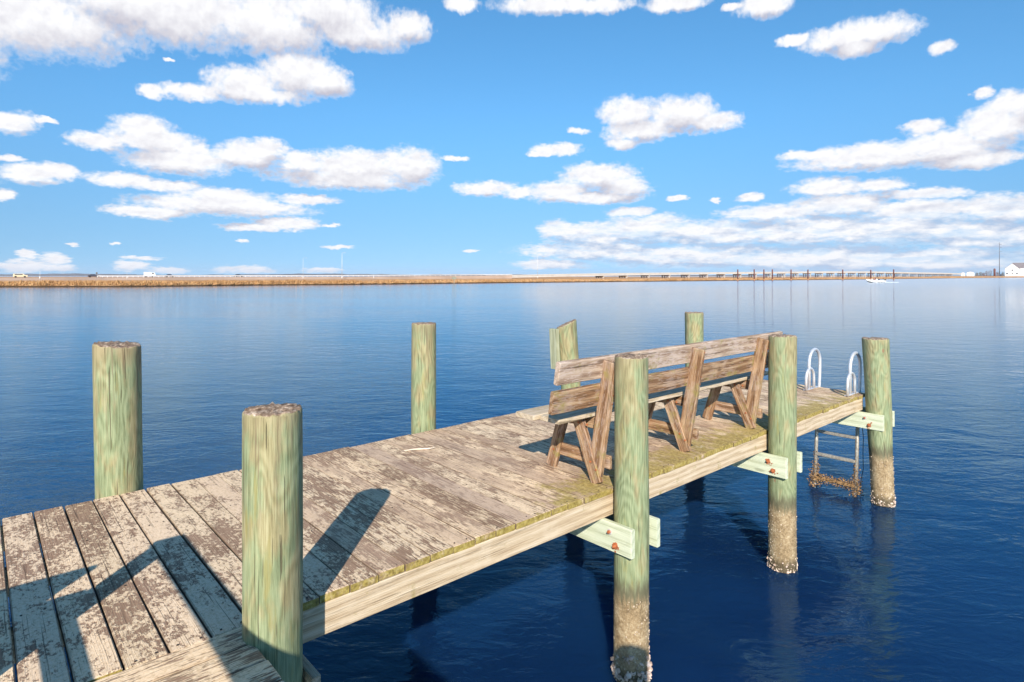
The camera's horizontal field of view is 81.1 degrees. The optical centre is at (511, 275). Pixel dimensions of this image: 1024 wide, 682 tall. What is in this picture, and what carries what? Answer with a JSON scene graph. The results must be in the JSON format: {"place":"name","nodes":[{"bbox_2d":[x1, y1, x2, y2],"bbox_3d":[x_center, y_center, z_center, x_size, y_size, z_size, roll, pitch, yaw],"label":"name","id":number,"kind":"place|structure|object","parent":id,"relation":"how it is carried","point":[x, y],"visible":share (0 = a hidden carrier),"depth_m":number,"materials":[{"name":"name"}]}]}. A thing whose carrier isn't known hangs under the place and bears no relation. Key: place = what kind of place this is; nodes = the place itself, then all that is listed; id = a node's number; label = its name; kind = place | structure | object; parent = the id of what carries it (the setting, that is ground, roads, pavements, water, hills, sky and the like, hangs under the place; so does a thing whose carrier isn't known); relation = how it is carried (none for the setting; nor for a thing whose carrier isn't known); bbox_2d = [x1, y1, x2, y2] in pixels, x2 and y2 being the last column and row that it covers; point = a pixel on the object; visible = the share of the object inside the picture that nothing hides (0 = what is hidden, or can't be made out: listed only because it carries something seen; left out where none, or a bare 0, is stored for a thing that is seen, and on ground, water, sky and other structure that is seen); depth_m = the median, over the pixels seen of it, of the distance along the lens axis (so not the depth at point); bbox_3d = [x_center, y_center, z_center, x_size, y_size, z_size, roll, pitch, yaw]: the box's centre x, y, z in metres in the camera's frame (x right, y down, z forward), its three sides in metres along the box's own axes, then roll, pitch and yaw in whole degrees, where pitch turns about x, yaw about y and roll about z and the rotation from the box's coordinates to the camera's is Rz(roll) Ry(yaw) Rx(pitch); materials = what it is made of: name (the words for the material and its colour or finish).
{"place":"outdoors","nodes":[
{"label":"outdoors","id":0,"kind":"place"},
{"bbox_2d":[0,275,511,280],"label":"road","id":1,"kind":"structure","parent":0,"point":[258,278],"depth_m":286.61,"materials":[{"name":"grey asphalt"}]},
{"bbox_2d":[13,274,27,277],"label":"pickup truck","id":2,"kind":"object","parent":1,"relation":"on","point":[19,275],"visible":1,"depth_m":242.07,"materials":[{"name":"paint"}]},
{"bbox_2d":[144,272,154,276],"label":"box truck","id":3,"kind":"object","parent":1,"relation":"on","point":[146,274],"visible":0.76,"depth_m":268.33,"materials":[{"name":"paint"}]},
{"bbox_2d":[97,274,511,276],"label":"guardrail","id":4,"kind":"object","parent":1,"relation":"on","point":[320,275],"visible":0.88,"depth_m":308.87,"materials":[{"name":"grey metal"}]},
{"bbox_2d":[0,273,1004,275],"bbox_3d":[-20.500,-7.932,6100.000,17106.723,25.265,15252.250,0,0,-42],"label":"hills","id":5,"kind":"structure","parent":0,"point":[75,274],"depth_m":5200.00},
{"bbox_2d":[0,276,1023,681],"bbox_3d":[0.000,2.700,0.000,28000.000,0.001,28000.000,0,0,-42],"label":"water","id":6,"kind":"structure","parent":0,"point":[922,580],"depth_m":9.63,"materials":[{"name":"blue liquid"}]},
{"bbox_2d":[0,312,895,681],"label":"pier","id":7,"kind":"structure","parent":6,"relation":"in","point":[272,556],"depth_m":3.63,"materials":[{"name":"brown wood"}]},
{"bbox_2d":[404,446,435,450],"bbox_3d":[-0.766,1.442,4.977,0.262,0.013,0.046,0,0,-26],"label":"stick","id":8,"kind":"object","parent":7,"relation":"on","point":[420,448],"visible":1,"depth_m":4.98,"materials":[{"name":"beige wood"}]},
{"bbox_2d":[516,331,782,483],"bbox_3d":[1.336,1.011,5.087,3.235,0.912,0.700,0,0,-42],"label":"bench","id":9,"kind":"object","parent":7,"relation":"on","point":[582,408],"visible":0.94,"depth_m":4.76,"materials":[{"name":"brown wood"}]},
{"bbox_2d":[804,348,863,496],"bbox_3d":[4.025,1.941,7.516,0.496,2.021,0.654,0,0,-42],"label":"swim ladder","id":10,"kind":"object","parent":7,"relation":"hanging from","point":[816,477],"visible":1,"depth_m":7.50,"materials":[{"name":"metal"}]},
{"bbox_2d":[487,271,962,277],"bbox_3d":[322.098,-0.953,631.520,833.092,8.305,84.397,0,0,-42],"label":"bridge","id":11,"kind":"structure","parent":6,"relation":"in","point":[624,275],"depth_m":538.77,"materials":[{"name":"concrete"}]},
{"bbox_2d":[866,278,885,282],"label":"motorboat","id":12,"kind":"object","parent":6,"relation":"on","point":[871,281],"visible":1,"depth_m":236.60,"materials":[{"name":"white plastic"}]},
{"bbox_2d":[0,276,1023,286],"bbox_3d":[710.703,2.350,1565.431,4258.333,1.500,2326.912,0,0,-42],"label":"marsh","id":13,"kind":"structure","parent":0,"point":[546,281],"depth_m":242.51,"materials":[{"name":"brown plant"}]},
{"bbox_2d":[0,277,987,284],"bbox_3d":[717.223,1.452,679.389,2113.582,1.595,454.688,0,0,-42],"label":"marsh grass","id":14,"kind":"structure","parent":13,"relation":"on","point":[118,282],"depth_m":173.89,"materials":[{"name":"brown plant"}]},
{"bbox_2d":[0,0,1023,275],"label":"sky","id":15,"kind":"structure","parent":0,"point":[159,137],"materials":[{"name":"blue"}]},
{"bbox_2d":[932,276,1023,276],"bbox_3d":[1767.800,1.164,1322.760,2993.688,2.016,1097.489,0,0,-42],"label":"bank","id":16,"kind":"structure","parent":0,"point":[977,276],"depth_m":756.08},
{"bbox_2d":[999,242,1000,273],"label":"utility pole","id":17,"kind":"object","parent":16,"relation":"on","point":[999,257],"visible":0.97,"depth_m":959.67,"materials":[{"name":"white metal"}]},
{"bbox_2d":[1005,263,1023,275],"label":"beach house","id":18,"kind":"structure","parent":16,"relation":"on","point":[1014,269],"depth_m":936.59,"materials":[{"name":"white paint"}]}
]}

